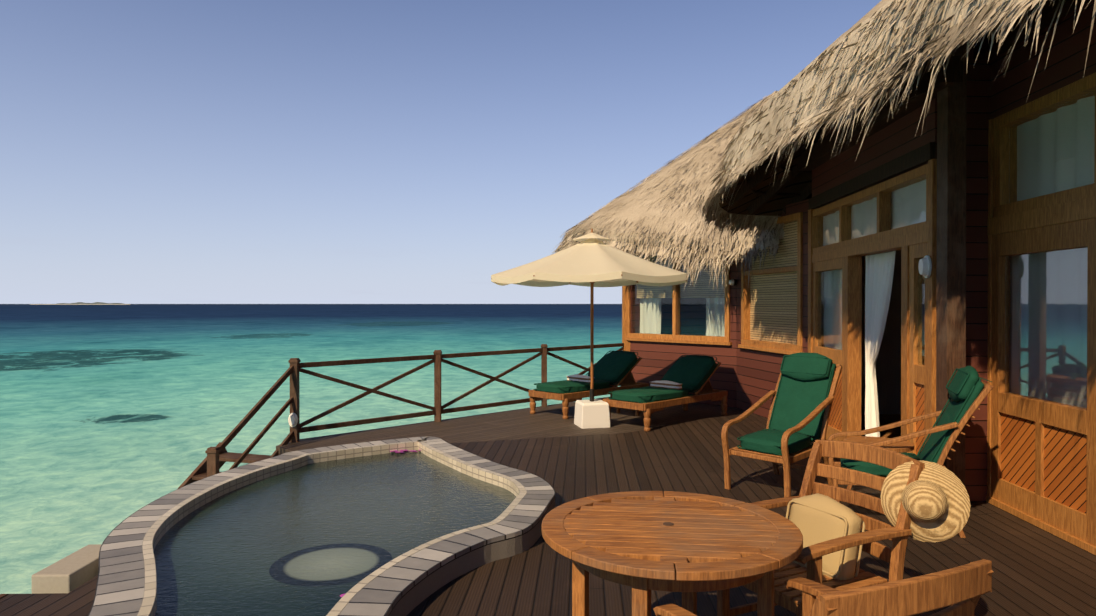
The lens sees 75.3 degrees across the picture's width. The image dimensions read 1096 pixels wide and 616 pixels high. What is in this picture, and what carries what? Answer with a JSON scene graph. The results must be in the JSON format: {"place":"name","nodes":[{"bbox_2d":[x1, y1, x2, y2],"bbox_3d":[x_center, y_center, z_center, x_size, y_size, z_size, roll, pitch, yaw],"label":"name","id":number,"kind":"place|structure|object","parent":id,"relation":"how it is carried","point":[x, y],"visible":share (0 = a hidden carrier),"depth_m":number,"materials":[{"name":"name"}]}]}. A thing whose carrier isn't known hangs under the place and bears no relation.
{"place":"outdoors","nodes":[
{"label":"outdoors","id":0,"kind":"place"},
{"bbox_2d":[30,302,138,304],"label":"island","id":1,"kind":"structure","parent":0,"point":[95,303],"depth_m":2937.46,"materials":[{"name":"beige"}]},
{"bbox_2d":[0,304,621,593],"bbox_3d":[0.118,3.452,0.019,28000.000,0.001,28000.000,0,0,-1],"label":"sea","id":2,"kind":"structure","parent":0,"point":[112,417],"depth_m":31.54,"materials":[{"name":"teal liquid"}]},
{"bbox_2d":[0,0,881,303],"label":"sky","id":3,"kind":"structure","parent":0,"point":[152,151],"materials":[{"name":"blue"}]},
{"bbox_2d":[276,397,743,454],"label":"deck","id":4,"kind":"structure","parent":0,"point":[544,422],"depth_m":9.56,"materials":[{"name":"brown wood"}]},
{"bbox_2d":[178,343,623,488],"bbox_3d":[-2.066,2.063,9.802,1.842,2.940,9.223,0,0,37],"label":"railing","id":5,"kind":"object","parent":4,"relation":"on","point":[215,460],"visible":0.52,"depth_m":9.08,"materials":[{"name":"brown wood"}]},
{"bbox_2d":[288,413,297,426],"bbox_3d":[-3.032,1.331,8.431,0.110,0.170,0.060,0,0,-1],"label":"post lamp","id":6,"kind":"object","parent":5,"relation":"attached to","point":[292,419],"visible":1,"depth_m":8.41,"materials":[{"name":"white glass"}]},
{"bbox_2d":[529,357,648,418],"bbox_3d":[0.672,1.191,11.086,2.035,0.789,0.780,0,0,-45],"label":"lounger frame","id":7,"kind":"object","parent":4,"relation":"on","point":[627,381],"visible":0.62,"depth_m":10.61,"materials":[{"name":"brown wood"}]},
{"bbox_2d":[534,351,639,393],"bbox_3d":[0.630,0.974,11.037,1.864,0.539,0.670,0,0,-45],"label":"lounger cushion","id":8,"kind":"object","parent":7,"relation":"on","point":[612,368],"visible":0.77,"depth_m":11.14,"materials":[{"name":"green fabric"}]},
{"bbox_2d":[566,374,589,382],"bbox_3d":[0.494,1.098,10.909,0.135,0.150,0.500,0,0,-45],"label":"lounger towel","id":9,"kind":"object","parent":8,"relation":"on","point":[582,378],"visible":0.6,"depth_m":10.85,"materials":[{"name":"white fabric"}]},
{"bbox_2d":[574,389,609,428],"bbox_3d":[0.596,1.344,9.637,0.400,0.500,0.400,0,0,-13],"label":"umbrella base","id":10,"kind":"object","parent":4,"relation":"on","point":[592,413],"visible":0.98,"depth_m":9.47,"materials":[{"name":"white concrete"}]},
{"bbox_2d":[533,229,686,388],"bbox_3d":[0.596,0.094,9.630,2.709,2.340,2.709,0,0,-1],"label":"umbrella frame","id":11,"kind":"object","parent":4,"relation":"on","point":[591,335],"visible":0.25,"depth_m":9.62,"materials":[{"name":"brown wood"}]},
{"bbox_2d":[491,233,687,286],"bbox_3d":[0.596,-0.667,9.625,2.703,0.717,2.703,0,0,-1],"label":"umbrella canopy","id":12,"kind":"object","parent":11,"relation":"attached to","point":[591,257],"visible":1,"depth_m":8.92,"materials":[{"name":"beige fabric"}]},
{"bbox_2d":[603,362,727,431],"bbox_3d":[1.708,1.197,10.113,2.035,0.789,0.780,0,0,-45],"label":"lounger frame","id":13,"kind":"object","parent":4,"relation":"on","point":[705,391],"visible":0.56,"depth_m":9.68,"materials":[{"name":"brown wood"}]},
{"bbox_2d":[608,355,718,402],"bbox_3d":[1.666,0.982,10.065,1.864,0.539,0.670,0,0,-45],"label":"lounger cushion","id":14,"kind":"object","parent":13,"relation":"on","point":[690,373],"visible":0.92,"depth_m":10.17,"materials":[{"name":"green fabric"}]},
{"bbox_2d":[650,380,682,389],"bbox_3d":[1.672,1.100,10.077,0.135,0.150,0.500,0,0,-45],"label":"lounger towel","id":15,"kind":"object","parent":14,"relation":"on","point":[669,384],"visible":0.9,"depth_m":10.00,"materials":[{"name":"white fabric"}]},
{"bbox_2d":[0,411,1095,615],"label":"deck","id":16,"kind":"structure","parent":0,"point":[1038,571],"depth_m":4.74,"materials":[{"name":"brown wood"}]},
{"bbox_2d":[31,544,101,593],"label":"stone block","id":17,"kind":"structure","parent":16,"relation":"on","point":[73,571],"depth_m":4.34,"materials":[{"name":"beige stone"}]},
{"bbox_2d":[88,436,554,615],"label":"pool","id":18,"kind":"structure","parent":16,"relation":"in","point":[374,528],"depth_m":4.84,"materials":[{"name":"stone"}]},
{"bbox_2d":[340,450,419,596],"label":"flowers","id":19,"kind":"object","parent":18,"relation":"on","point":[400,451],"visible":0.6,"depth_m":7.57,"materials":[{"name":"plant"}]},
{"bbox_2d":[541,491,802,615],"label":"table","id":20,"kind":"object","parent":16,"relation":"on","point":[643,544],"visible":1,"depth_m":2.74,"materials":[{"name":"brown wood"}]},
{"bbox_2d":[721,364,841,496],"bbox_3d":[2.145,1.071,6.444,1.073,1.098,0.630,0,0,-42],"label":"chair frame","id":21,"kind":"object","parent":16,"relation":"on","point":[786,460],"visible":0.69,"depth_m":6.31,"materials":[{"name":"brown wood"}]},
{"bbox_2d":[737,352,835,454],"bbox_3d":[2.197,0.843,6.490,1.024,0.839,0.500,0,0,-42],"label":"chair cushion","id":22,"kind":"object","parent":21,"relation":"on","point":[804,385],"visible":0.9,"depth_m":6.57,"materials":[{"name":"green fabric"}]},
{"bbox_2d":[717,440,924,615],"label":"chair","id":23,"kind":"object","parent":16,"relation":"on","point":[898,534],"visible":0.56,"depth_m":3.28,"materials":[{"name":"brown wood"}]},
{"bbox_2d":[786,493,864,579],"bbox_3d":[1.276,1.073,3.316,0.174,0.381,0.360,0,0,-26],"label":"cushion","id":24,"kind":"object","parent":23,"relation":"on","point":[816,518],"visible":0.73,"depth_m":3.22,"materials":[{"name":"beige fabric"}]},
{"bbox_2d":[881,461,969,541],"bbox_3d":[1.659,0.853,3.105,0.316,0.342,0.214,0,0,-1],"label":"straw hat","id":25,"kind":"object","parent":23,"relation":"hanging from","point":[934,498],"visible":0.94,"depth_m":3.07,"materials":[{"name":"beige wicker"}]},
{"bbox_2d":[653,559,993,615],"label":"chair","id":26,"kind":"object","parent":16,"relation":"on","point":[961,590],"visible":1,"depth_m":1.78,"materials":[{"name":"brown wood"}]},
{"bbox_2d":[622,0,1095,554],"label":"house walls","id":27,"kind":"structure","parent":16,"relation":"on","point":[980,188],"depth_m":5.89,"materials":[{"name":"brown wood"}]},
{"bbox_2d":[555,91,783,289],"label":"roof","id":28,"kind":"structure","parent":27,"relation":"on","point":[638,208],"depth_m":12.36,"materials":[{"name":"beige wicker"}]},
{"bbox_2d":[729,255,931,285],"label":"house lamps","id":29,"kind":"object","parent":27,"relation":"attached to","point":[925,266],"visible":0.98,"depth_m":5.89,"materials":[{"name":"white glass"}]},
{"bbox_2d":[690,0,1095,245],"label":"roof","id":30,"kind":"structure","parent":27,"relation":"on","point":[774,206],"depth_m":5.43,"materials":[{"name":"beige wicker"}]},
{"bbox_2d":[725,0,1089,214],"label":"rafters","id":31,"kind":"object","parent":30,"relation":"attached to","point":[821,153],"visible":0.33,"depth_m":6.73,"materials":[{"name":"brown wood"}]},
{"bbox_2d":[842,436,913,489],"bbox_3d":[2.833,1.388,6.109,0.560,0.464,0.560,0,0,-1],"label":"side table","id":32,"kind":"object","parent":16,"relation":"on","point":[903,447],"visible":0.21,"depth_m":6.11,"materials":[{"name":"brown wood"}]},
{"bbox_2d":[861,250,924,437],"bbox_3d":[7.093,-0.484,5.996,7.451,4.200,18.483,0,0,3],"label":"doorway","id":33,"kind":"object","parent":16,"relation":"on","point":[888,370],"depth_m":10.42,"materials":[{"name":"grey"}]},
{"bbox_2d":[828,381,993,537],"bbox_3d":[2.701,1.077,5.402,1.073,1.098,0.630,0,0,20],"label":"chair frame","id":34,"kind":"object","parent":16,"relation":"on","point":[973,407],"visible":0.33,"depth_m":5.10,"materials":[{"name":"brown wood"}]},
{"bbox_2d":[840,366,991,476],"bbox_3d":[2.767,0.851,5.377,1.024,0.841,0.500,0,0,20],"label":"chair cushion","id":35,"kind":"object","parent":34,"relation":"on","point":[965,387],"visible":0.56,"depth_m":5.22,"materials":[{"name":"green fabric"}]},
{"bbox_2d":[616,388,653,415],"bbox_3d":[1.314,1.400,10.724,0.440,0.375,0.440,0,0,-45],"label":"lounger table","id":36,"kind":"object","parent":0,"point":[636,411],"visible":0.23,"depth_m":10.70,"materials":[{"name":"brown wood"}]}
]}

